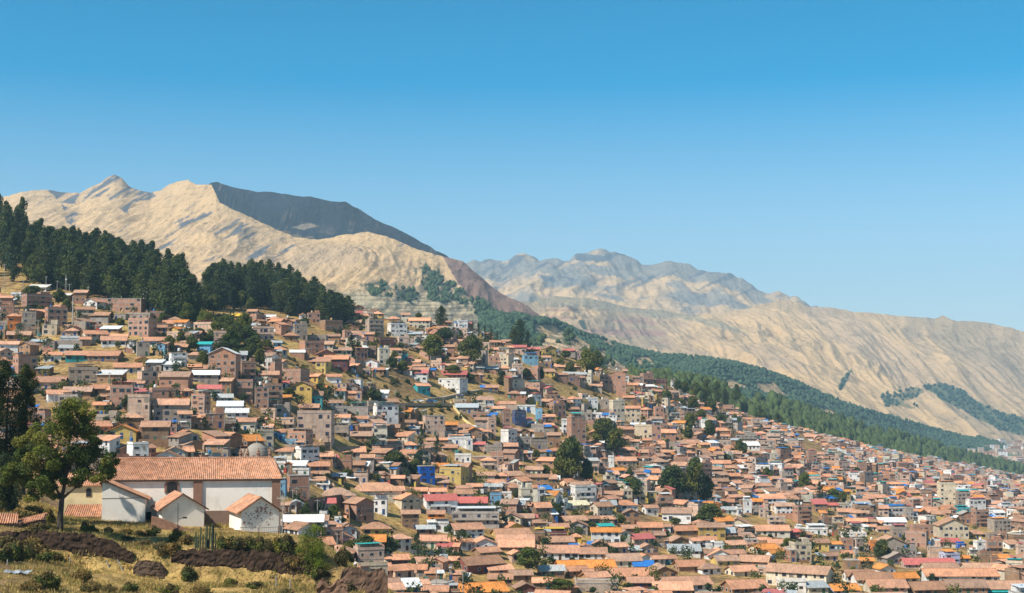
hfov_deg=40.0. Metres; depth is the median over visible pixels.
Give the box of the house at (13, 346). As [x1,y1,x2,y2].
[0,341,20,352]
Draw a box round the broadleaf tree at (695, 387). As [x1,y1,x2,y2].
[690,381,701,394]
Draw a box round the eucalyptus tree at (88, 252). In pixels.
[76,244,97,289]
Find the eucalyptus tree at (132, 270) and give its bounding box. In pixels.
[122,261,138,297]
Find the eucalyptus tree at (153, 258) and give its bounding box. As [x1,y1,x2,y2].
[148,254,157,272]
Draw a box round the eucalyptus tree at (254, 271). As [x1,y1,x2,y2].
[243,265,264,304]
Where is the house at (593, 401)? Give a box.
[586,395,597,411]
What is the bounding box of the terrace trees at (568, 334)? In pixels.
[526,328,632,368]
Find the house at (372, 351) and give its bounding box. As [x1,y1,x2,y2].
[367,346,377,357]
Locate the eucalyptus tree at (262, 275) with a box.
[258,273,267,306]
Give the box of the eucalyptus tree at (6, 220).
[0,211,11,270]
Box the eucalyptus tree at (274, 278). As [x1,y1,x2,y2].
[265,275,277,309]
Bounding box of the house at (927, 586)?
[907,580,949,592]
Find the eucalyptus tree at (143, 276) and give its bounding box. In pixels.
[135,268,153,309]
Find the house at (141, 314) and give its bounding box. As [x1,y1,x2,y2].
[126,311,153,317]
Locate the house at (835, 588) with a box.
[828,583,861,592]
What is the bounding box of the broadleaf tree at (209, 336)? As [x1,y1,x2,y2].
[203,331,213,340]
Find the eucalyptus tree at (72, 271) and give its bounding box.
[60,242,86,291]
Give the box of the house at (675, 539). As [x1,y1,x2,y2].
[666,534,689,543]
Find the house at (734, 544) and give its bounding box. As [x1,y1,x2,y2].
[724,540,747,550]
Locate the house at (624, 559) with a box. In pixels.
[602,553,642,566]
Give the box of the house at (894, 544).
[875,534,907,552]
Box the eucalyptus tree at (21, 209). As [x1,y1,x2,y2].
[18,204,27,263]
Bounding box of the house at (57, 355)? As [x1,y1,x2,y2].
[42,352,62,362]
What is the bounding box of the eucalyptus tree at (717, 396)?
[712,381,722,401]
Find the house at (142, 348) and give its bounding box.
[136,337,149,356]
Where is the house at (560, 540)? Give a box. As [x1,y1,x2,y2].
[545,535,575,544]
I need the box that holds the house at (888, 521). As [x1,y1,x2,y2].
[876,517,906,525]
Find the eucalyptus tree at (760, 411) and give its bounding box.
[754,407,766,417]
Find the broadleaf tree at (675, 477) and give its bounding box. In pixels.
[657,465,687,493]
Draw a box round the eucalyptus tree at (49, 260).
[34,247,57,286]
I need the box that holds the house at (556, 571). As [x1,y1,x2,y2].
[535,564,566,578]
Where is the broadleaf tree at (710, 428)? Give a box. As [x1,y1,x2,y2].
[703,419,715,435]
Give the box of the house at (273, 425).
[257,424,275,428]
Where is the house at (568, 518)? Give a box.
[558,515,588,522]
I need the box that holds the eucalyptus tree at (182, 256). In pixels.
[179,252,189,272]
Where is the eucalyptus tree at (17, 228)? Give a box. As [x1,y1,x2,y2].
[12,220,20,262]
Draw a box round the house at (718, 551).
[707,547,732,559]
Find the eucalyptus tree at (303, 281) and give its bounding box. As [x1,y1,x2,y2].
[298,277,307,292]
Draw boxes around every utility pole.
[72,296,73,323]
[277,495,287,536]
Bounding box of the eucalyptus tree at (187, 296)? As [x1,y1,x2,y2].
[171,280,198,318]
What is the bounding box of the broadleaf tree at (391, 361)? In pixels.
[386,356,398,366]
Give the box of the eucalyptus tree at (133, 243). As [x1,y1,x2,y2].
[127,239,136,247]
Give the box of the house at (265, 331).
[252,324,273,339]
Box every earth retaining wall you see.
[0,530,133,563]
[171,548,334,576]
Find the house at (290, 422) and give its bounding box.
[276,414,295,430]
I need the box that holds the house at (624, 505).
[619,500,637,510]
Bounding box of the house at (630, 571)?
[609,567,655,581]
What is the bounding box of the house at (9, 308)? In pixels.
[0,303,14,320]
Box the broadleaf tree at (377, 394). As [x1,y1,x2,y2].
[371,390,382,399]
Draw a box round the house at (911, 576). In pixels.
[892,572,919,580]
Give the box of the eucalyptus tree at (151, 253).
[142,248,161,262]
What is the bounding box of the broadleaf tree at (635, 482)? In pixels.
[619,477,642,496]
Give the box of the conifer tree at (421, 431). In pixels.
[416,424,430,463]
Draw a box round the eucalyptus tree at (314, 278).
[310,276,319,283]
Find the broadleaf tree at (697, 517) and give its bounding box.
[691,514,708,521]
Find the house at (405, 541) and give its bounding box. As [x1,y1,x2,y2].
[393,534,413,552]
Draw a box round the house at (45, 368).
[35,366,53,375]
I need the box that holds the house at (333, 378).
[325,374,342,382]
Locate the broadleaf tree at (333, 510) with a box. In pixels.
[328,505,341,520]
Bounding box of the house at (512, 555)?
[506,549,522,562]
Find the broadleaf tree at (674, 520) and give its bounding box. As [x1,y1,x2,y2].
[669,517,681,523]
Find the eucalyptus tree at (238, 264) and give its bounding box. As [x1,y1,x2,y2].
[234,262,241,280]
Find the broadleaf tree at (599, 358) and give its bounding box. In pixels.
[593,350,603,366]
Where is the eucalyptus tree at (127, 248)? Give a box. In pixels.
[122,243,134,252]
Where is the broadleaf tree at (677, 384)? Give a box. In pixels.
[673,380,681,390]
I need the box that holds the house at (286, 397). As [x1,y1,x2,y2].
[282,394,292,403]
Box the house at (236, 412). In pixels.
[225,408,248,417]
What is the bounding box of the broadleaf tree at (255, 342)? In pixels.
[246,335,262,353]
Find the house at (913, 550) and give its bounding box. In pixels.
[903,544,916,557]
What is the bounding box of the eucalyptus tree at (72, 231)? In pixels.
[67,226,78,243]
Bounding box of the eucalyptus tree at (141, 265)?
[128,262,151,297]
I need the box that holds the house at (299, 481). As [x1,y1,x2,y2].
[287,470,309,499]
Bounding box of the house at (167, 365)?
[162,361,181,370]
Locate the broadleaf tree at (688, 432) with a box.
[682,427,693,438]
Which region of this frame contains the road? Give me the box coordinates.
[399,403,453,405]
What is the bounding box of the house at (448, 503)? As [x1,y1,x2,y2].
[421,494,458,514]
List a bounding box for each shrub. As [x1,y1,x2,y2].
[0,504,20,511]
[0,535,18,547]
[0,544,13,563]
[8,507,37,518]
[8,539,32,561]
[19,579,44,592]
[20,541,38,560]
[21,535,44,551]
[23,522,49,533]
[24,505,46,513]
[32,569,61,590]
[34,548,53,562]
[43,507,55,524]
[50,551,63,560]
[70,569,93,582]
[80,521,89,532]
[80,581,101,592]
[90,524,98,532]
[99,584,120,592]
[100,526,113,532]
[118,527,132,534]
[119,536,134,541]
[120,581,140,592]
[133,530,146,535]
[137,539,152,545]
[146,525,160,536]
[152,541,166,551]
[156,542,180,556]
[158,583,180,592]
[168,528,185,542]
[176,534,192,544]
[180,565,195,581]
[190,585,210,592]
[216,535,227,549]
[222,577,238,587]
[224,535,234,548]
[229,537,246,550]
[244,536,256,550]
[245,581,265,588]
[248,535,264,549]
[261,538,273,551]
[272,536,284,552]
[273,533,297,552]
[279,587,296,592]
[282,552,293,564]
[289,555,306,567]
[310,565,327,580]
[314,580,332,589]
[333,545,348,566]
[347,550,353,562]
[348,582,356,591]
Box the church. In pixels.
[57,437,283,532]
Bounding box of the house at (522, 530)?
[489,527,531,537]
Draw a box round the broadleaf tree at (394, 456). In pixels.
[383,451,408,467]
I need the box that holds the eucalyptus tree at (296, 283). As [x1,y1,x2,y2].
[293,276,300,298]
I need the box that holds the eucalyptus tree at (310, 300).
[301,286,318,313]
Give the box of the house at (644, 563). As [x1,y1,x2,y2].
[632,560,653,566]
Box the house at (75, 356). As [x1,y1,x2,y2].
[64,351,88,362]
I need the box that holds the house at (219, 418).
[204,407,224,430]
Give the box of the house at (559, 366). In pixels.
[554,363,580,371]
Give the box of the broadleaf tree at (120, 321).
[115,318,124,323]
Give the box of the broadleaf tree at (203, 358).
[196,351,208,364]
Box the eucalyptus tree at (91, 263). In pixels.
[76,256,100,295]
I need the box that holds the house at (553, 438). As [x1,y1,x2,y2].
[546,432,560,446]
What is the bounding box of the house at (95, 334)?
[80,330,109,343]
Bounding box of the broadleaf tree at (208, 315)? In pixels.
[200,311,217,321]
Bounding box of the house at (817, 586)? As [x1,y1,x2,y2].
[806,580,830,592]
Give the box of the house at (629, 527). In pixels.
[620,524,639,533]
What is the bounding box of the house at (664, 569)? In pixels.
[649,562,679,576]
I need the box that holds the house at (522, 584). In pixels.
[511,580,536,592]
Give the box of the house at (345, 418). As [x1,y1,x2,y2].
[335,414,351,422]
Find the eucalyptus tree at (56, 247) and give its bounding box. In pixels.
[42,242,61,285]
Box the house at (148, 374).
[137,365,157,385]
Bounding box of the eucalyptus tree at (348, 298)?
[345,295,355,318]
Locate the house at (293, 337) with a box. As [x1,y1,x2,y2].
[282,333,299,341]
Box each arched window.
[86,487,91,496]
[164,479,178,492]
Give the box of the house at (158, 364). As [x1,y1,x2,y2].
[145,359,165,371]
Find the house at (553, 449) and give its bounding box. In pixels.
[546,447,558,454]
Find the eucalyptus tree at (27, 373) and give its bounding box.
[8,363,41,494]
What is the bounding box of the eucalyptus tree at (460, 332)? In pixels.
[456,330,464,339]
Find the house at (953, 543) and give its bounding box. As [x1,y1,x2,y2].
[938,538,960,547]
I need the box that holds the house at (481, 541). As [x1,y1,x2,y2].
[472,535,497,548]
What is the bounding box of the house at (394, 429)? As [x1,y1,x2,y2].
[387,424,400,434]
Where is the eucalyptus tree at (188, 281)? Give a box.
[171,268,199,319]
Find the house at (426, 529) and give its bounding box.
[415,525,435,533]
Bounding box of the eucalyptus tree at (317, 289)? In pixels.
[306,284,320,315]
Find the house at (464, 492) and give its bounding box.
[453,489,477,495]
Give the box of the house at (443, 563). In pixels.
[433,555,450,570]
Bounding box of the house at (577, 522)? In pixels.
[568,519,588,535]
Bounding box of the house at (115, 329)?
[99,326,121,332]
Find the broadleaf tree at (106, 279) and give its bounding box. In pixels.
[104,270,121,296]
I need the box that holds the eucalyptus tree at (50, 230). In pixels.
[46,225,53,233]
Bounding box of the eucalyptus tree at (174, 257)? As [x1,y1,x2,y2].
[170,254,182,266]
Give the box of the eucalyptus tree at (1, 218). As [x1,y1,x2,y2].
[0,205,2,253]
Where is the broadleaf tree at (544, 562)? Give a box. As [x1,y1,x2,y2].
[539,559,547,564]
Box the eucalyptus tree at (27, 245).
[21,231,33,279]
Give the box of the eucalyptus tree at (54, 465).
[0,396,121,530]
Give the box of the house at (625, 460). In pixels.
[614,456,637,468]
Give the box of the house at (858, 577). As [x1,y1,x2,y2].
[849,571,894,585]
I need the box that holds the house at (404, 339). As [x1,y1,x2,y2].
[398,334,408,349]
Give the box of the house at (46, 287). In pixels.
[29,284,51,291]
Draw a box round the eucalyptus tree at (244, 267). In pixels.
[239,264,247,302]
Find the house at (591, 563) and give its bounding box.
[554,559,616,567]
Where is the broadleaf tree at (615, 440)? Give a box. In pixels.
[606,427,625,456]
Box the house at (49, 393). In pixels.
[44,389,70,402]
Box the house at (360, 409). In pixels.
[347,402,369,415]
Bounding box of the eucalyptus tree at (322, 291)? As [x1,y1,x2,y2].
[314,290,329,315]
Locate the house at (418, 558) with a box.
[413,555,438,566]
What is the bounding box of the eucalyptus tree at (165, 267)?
[154,262,177,315]
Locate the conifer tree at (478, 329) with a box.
[476,322,480,335]
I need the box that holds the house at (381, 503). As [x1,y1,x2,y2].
[373,493,387,516]
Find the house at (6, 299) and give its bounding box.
[0,295,14,304]
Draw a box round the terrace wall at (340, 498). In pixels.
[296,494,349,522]
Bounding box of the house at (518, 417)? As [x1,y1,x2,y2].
[512,409,525,427]
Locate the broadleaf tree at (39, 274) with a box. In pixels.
[28,263,48,283]
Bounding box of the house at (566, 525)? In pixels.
[548,523,569,535]
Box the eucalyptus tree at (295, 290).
[290,274,299,309]
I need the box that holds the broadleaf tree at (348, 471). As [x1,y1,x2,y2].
[340,468,352,474]
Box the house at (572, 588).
[550,583,578,592]
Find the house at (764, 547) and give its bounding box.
[747,543,780,553]
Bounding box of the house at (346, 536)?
[343,532,354,539]
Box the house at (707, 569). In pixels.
[697,563,722,574]
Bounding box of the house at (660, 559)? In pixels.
[649,555,666,564]
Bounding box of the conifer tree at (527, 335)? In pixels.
[525,330,531,346]
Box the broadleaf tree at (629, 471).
[625,469,633,474]
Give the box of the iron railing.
[240,526,278,535]
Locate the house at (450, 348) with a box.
[443,344,455,356]
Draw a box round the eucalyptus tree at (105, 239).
[101,235,110,244]
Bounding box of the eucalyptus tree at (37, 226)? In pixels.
[25,221,42,237]
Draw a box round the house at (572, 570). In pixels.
[564,565,588,576]
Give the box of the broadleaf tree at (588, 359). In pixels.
[576,348,595,372]
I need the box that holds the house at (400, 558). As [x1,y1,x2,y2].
[384,553,409,563]
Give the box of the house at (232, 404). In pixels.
[216,401,243,410]
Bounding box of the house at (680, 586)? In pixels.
[652,581,693,592]
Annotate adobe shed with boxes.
[0,512,22,527]
[17,512,46,526]
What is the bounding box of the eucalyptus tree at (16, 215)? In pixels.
[10,206,25,265]
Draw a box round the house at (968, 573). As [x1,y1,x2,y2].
[919,568,1000,580]
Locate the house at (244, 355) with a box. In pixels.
[239,351,247,360]
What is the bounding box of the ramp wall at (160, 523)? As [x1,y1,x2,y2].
[151,516,193,530]
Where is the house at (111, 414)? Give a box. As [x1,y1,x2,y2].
[95,411,119,421]
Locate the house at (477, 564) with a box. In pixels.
[456,554,505,573]
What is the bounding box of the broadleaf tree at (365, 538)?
[352,533,375,544]
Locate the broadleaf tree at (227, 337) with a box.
[221,332,232,343]
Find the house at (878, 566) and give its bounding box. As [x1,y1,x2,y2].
[870,562,896,571]
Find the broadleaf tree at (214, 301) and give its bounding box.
[205,295,221,313]
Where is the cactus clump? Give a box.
[195,524,215,550]
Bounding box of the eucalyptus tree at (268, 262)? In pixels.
[265,259,276,270]
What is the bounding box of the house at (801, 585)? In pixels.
[776,577,805,592]
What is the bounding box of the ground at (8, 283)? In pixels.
[0,257,1015,592]
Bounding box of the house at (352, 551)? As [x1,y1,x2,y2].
[334,545,355,560]
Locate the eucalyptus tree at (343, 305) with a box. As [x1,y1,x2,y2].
[340,302,351,322]
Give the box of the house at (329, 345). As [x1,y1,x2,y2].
[324,341,335,351]
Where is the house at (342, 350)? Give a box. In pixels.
[332,347,352,357]
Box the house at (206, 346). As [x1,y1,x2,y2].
[197,341,213,352]
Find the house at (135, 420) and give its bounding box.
[119,412,145,428]
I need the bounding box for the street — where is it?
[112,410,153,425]
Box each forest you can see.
[368,263,502,313]
[477,310,1009,451]
[628,365,1023,474]
[838,371,1023,434]
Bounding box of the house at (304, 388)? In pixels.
[291,381,314,402]
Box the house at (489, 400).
[469,396,494,406]
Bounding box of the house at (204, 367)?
[192,365,207,369]
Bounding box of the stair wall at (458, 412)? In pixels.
[450,401,471,424]
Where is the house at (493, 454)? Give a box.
[472,451,503,466]
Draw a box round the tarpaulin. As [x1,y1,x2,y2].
[4,569,33,573]
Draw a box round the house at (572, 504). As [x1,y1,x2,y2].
[567,500,589,510]
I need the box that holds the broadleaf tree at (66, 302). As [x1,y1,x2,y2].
[62,299,71,308]
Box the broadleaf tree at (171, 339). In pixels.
[164,335,175,345]
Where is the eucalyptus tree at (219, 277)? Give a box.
[207,268,229,309]
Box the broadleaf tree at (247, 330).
[238,324,253,341]
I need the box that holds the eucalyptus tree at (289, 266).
[287,264,294,273]
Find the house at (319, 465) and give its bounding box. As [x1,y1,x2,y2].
[307,461,330,469]
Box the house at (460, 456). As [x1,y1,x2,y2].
[455,450,470,462]
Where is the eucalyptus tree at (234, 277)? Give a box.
[229,271,240,303]
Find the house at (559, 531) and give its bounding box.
[545,526,567,535]
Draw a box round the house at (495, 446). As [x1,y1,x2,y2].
[484,442,501,453]
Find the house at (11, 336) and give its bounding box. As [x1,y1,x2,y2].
[6,331,31,340]
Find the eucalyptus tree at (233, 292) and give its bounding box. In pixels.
[228,287,238,308]
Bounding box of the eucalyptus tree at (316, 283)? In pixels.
[313,280,319,288]
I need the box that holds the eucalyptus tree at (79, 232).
[75,228,82,238]
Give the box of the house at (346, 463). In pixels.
[337,455,352,473]
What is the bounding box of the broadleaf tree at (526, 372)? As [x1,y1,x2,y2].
[521,368,531,378]
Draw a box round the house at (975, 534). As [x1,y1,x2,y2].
[969,530,984,538]
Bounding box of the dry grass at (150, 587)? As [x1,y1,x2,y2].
[0,495,395,592]
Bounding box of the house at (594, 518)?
[585,515,601,522]
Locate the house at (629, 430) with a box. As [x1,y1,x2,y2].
[616,426,635,437]
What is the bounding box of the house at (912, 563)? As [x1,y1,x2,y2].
[898,558,955,568]
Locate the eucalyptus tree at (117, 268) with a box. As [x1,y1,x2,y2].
[102,261,129,297]
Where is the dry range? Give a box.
[522,296,1023,442]
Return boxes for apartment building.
[13,353,37,375]
[21,292,51,308]
[45,305,67,326]
[68,364,97,385]
[97,296,146,311]
[128,317,156,336]
[152,398,190,422]
[169,348,186,366]
[191,390,210,413]
[207,347,241,378]
[235,378,252,403]
[240,358,255,383]
[254,382,268,408]
[257,426,273,450]
[262,380,282,403]
[282,366,309,383]
[293,321,307,340]
[294,444,318,462]
[297,409,334,447]
[342,496,375,522]
[353,375,362,388]
[365,318,383,337]
[377,345,389,366]
[387,321,406,336]
[399,509,420,529]
[417,461,434,484]
[422,414,444,436]
[438,378,467,392]
[487,414,495,438]
[502,408,510,427]
[523,366,540,381]
[567,412,585,444]
[599,373,625,397]
[609,398,624,425]
[625,405,640,422]
[736,432,756,440]
[792,502,811,524]
[853,533,864,551]
[905,529,928,547]
[927,541,940,557]
[937,480,955,504]
[939,549,959,564]
[971,507,988,526]
[987,516,1010,531]
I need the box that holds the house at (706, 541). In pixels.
[697,536,716,548]
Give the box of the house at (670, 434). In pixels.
[661,429,676,441]
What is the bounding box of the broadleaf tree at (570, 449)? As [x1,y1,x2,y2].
[556,435,584,477]
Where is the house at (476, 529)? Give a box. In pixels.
[449,522,485,538]
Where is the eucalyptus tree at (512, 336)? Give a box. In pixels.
[508,327,519,344]
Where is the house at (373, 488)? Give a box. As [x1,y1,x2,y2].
[354,482,402,502]
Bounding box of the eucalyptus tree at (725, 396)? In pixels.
[720,388,729,404]
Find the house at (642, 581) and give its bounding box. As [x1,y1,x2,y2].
[625,576,654,587]
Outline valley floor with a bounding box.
[989,443,1023,455]
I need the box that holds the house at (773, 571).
[764,562,835,585]
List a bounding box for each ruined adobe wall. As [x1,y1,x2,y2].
[317,578,347,592]
[340,567,387,592]
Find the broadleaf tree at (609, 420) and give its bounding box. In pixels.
[606,418,616,428]
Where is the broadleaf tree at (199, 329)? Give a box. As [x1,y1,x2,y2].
[195,328,206,335]
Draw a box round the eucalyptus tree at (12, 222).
[2,209,17,269]
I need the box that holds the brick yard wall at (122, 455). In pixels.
[115,454,164,457]
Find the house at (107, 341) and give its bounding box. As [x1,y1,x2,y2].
[100,336,126,346]
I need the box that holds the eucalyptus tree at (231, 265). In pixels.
[228,261,235,273]
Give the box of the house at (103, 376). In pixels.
[96,370,127,383]
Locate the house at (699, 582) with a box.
[657,575,714,591]
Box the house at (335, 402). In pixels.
[325,399,343,405]
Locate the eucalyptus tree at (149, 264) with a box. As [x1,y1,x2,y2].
[145,259,155,282]
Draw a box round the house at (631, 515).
[621,508,640,523]
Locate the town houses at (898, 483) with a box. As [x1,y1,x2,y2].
[0,287,1023,592]
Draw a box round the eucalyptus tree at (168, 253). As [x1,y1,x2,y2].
[162,248,173,260]
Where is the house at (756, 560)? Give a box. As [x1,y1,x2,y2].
[739,554,772,566]
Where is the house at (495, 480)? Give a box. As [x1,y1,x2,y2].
[484,479,504,482]
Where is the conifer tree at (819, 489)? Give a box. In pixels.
[815,481,824,497]
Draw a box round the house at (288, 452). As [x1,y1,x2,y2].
[272,447,295,459]
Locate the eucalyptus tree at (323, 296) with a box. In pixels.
[314,293,330,319]
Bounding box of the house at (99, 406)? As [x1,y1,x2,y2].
[93,401,111,413]
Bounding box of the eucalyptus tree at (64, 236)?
[60,232,67,248]
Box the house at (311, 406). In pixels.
[298,403,321,409]
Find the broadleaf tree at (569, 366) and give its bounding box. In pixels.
[564,361,577,371]
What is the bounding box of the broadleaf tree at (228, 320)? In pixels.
[222,315,234,325]
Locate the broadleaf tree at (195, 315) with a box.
[192,312,198,321]
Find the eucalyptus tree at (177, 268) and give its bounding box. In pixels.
[173,264,185,290]
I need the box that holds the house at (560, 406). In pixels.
[549,401,565,417]
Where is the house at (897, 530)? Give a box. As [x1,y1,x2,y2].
[890,524,906,537]
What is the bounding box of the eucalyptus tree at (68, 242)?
[59,233,76,285]
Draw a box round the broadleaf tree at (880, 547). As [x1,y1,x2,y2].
[873,539,891,556]
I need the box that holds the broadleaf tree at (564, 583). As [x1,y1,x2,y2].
[549,578,573,589]
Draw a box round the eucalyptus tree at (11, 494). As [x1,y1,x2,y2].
[0,451,25,511]
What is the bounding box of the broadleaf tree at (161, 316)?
[157,312,167,321]
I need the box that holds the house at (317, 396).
[312,391,323,408]
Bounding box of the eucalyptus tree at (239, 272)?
[234,267,246,296]
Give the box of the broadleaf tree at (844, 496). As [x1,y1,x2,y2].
[839,491,846,501]
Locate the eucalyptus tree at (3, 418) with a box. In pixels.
[0,370,10,454]
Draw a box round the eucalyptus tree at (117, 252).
[113,245,120,260]
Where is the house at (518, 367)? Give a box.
[512,362,522,378]
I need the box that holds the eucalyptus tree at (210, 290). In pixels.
[200,283,217,310]
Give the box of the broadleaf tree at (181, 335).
[176,331,186,341]
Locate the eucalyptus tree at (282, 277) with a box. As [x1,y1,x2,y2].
[271,270,292,313]
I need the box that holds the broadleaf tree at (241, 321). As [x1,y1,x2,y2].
[233,317,245,326]
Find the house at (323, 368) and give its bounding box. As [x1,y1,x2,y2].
[315,363,328,373]
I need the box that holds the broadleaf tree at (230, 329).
[224,325,236,339]
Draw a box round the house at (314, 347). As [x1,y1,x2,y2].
[299,341,323,354]
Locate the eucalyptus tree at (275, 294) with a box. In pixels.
[271,278,285,310]
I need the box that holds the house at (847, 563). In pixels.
[843,554,860,568]
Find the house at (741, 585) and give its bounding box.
[719,578,770,592]
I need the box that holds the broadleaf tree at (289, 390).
[283,387,294,396]
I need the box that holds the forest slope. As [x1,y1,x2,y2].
[534,323,968,447]
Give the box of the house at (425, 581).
[420,578,431,592]
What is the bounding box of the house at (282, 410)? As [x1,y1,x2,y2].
[275,402,290,416]
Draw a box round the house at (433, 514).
[426,510,445,518]
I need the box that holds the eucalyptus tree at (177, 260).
[172,258,183,267]
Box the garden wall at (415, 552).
[411,549,450,554]
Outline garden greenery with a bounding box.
[0,292,1023,592]
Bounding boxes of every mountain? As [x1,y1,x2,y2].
[2,175,539,330]
[208,182,448,257]
[466,248,817,314]
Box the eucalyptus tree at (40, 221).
[36,218,45,231]
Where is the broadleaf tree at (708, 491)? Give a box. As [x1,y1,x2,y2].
[700,476,714,499]
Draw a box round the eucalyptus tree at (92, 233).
[89,229,98,245]
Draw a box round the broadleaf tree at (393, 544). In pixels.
[378,531,399,553]
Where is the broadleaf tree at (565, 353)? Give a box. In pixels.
[560,350,570,358]
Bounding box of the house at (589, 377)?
[581,370,592,384]
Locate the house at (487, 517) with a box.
[451,506,499,528]
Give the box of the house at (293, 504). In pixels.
[290,499,303,512]
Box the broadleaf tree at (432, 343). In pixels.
[420,333,444,355]
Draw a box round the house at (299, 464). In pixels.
[286,460,308,469]
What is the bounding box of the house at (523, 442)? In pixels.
[517,434,529,450]
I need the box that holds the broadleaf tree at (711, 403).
[706,398,717,411]
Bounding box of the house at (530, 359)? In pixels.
[522,352,537,365]
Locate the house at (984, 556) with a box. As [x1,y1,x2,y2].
[977,549,998,561]
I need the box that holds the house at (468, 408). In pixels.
[454,403,478,414]
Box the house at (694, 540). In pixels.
[687,537,702,547]
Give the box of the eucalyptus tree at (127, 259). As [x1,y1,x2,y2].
[119,254,137,297]
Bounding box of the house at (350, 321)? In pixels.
[342,319,362,327]
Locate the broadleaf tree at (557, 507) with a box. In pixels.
[551,502,562,515]
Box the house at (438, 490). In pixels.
[427,487,447,493]
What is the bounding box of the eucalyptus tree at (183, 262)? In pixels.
[179,260,191,274]
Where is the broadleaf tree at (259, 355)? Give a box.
[253,348,265,367]
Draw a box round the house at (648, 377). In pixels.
[640,371,653,383]
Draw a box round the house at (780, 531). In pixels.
[752,525,790,538]
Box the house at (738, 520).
[733,516,749,526]
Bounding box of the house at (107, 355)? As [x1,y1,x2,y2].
[86,350,124,361]
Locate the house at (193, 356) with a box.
[187,352,198,360]
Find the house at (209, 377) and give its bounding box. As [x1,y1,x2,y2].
[192,370,220,384]
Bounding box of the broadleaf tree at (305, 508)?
[299,502,310,513]
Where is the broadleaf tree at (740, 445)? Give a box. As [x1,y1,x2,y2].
[734,439,747,452]
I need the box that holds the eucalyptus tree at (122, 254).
[117,251,125,262]
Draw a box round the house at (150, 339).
[142,337,165,346]
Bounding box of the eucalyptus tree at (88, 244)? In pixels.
[79,242,93,286]
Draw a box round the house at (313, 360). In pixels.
[307,357,332,370]
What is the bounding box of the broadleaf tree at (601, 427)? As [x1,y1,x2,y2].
[591,417,609,442]
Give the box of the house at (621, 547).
[606,542,629,552]
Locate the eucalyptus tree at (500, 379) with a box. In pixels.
[495,371,505,384]
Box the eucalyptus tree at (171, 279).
[155,264,182,316]
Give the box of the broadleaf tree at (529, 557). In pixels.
[516,546,542,568]
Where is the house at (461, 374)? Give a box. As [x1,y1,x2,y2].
[441,371,467,377]
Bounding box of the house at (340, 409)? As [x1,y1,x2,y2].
[330,406,346,413]
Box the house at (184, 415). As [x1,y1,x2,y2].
[177,410,192,428]
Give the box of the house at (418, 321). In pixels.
[408,317,431,329]
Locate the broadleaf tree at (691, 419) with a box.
[683,412,696,427]
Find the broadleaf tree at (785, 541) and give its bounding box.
[780,537,792,546]
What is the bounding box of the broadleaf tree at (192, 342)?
[186,337,199,349]
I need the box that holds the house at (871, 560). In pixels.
[857,557,874,568]
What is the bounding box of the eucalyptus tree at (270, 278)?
[265,274,272,306]
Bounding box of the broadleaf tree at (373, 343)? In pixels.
[369,341,377,348]
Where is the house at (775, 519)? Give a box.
[766,514,784,524]
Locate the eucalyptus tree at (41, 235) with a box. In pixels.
[33,230,46,256]
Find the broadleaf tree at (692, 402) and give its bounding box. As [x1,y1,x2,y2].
[687,396,699,408]
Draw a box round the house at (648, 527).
[636,522,663,534]
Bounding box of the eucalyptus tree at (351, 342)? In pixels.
[346,334,356,355]
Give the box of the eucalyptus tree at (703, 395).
[698,388,708,406]
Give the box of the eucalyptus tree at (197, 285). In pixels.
[184,274,203,310]
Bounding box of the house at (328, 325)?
[320,318,342,333]
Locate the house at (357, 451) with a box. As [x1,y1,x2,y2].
[336,446,366,459]
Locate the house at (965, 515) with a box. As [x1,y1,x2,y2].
[955,510,970,523]
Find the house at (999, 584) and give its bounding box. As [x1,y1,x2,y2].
[985,580,1023,589]
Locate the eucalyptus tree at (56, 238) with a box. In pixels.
[45,231,61,276]
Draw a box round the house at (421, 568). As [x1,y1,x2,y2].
[410,564,428,577]
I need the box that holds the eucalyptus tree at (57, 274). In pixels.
[51,246,69,288]
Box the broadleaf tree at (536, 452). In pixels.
[532,449,540,456]
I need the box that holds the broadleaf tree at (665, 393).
[661,390,672,399]
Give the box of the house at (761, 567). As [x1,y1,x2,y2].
[758,561,772,574]
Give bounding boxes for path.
[423,389,496,399]
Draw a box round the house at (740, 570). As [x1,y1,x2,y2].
[723,564,758,576]
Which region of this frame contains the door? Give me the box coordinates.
[146,512,150,521]
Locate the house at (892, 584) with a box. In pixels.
[861,579,909,592]
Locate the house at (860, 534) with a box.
[839,528,866,540]
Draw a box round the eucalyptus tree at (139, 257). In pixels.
[127,248,144,289]
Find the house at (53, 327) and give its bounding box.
[42,320,59,334]
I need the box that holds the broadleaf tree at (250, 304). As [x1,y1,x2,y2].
[245,298,256,308]
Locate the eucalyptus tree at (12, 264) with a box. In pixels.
[4,229,23,281]
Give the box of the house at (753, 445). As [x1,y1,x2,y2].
[743,441,760,450]
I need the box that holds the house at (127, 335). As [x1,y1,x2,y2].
[109,334,128,342]
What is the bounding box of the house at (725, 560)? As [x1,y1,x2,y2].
[709,555,740,565]
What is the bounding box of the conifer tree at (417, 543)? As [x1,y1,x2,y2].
[412,529,421,556]
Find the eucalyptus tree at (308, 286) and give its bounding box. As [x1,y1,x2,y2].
[303,280,313,307]
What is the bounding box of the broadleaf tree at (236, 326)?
[232,322,242,332]
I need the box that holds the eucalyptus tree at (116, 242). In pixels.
[110,239,120,245]
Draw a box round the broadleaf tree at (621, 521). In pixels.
[618,515,625,523]
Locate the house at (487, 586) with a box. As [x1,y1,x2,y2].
[455,581,509,592]
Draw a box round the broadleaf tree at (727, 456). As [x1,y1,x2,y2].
[724,452,730,459]
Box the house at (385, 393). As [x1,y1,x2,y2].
[380,390,389,397]
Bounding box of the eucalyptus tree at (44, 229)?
[33,227,51,272]
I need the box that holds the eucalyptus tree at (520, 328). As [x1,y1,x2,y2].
[512,319,528,344]

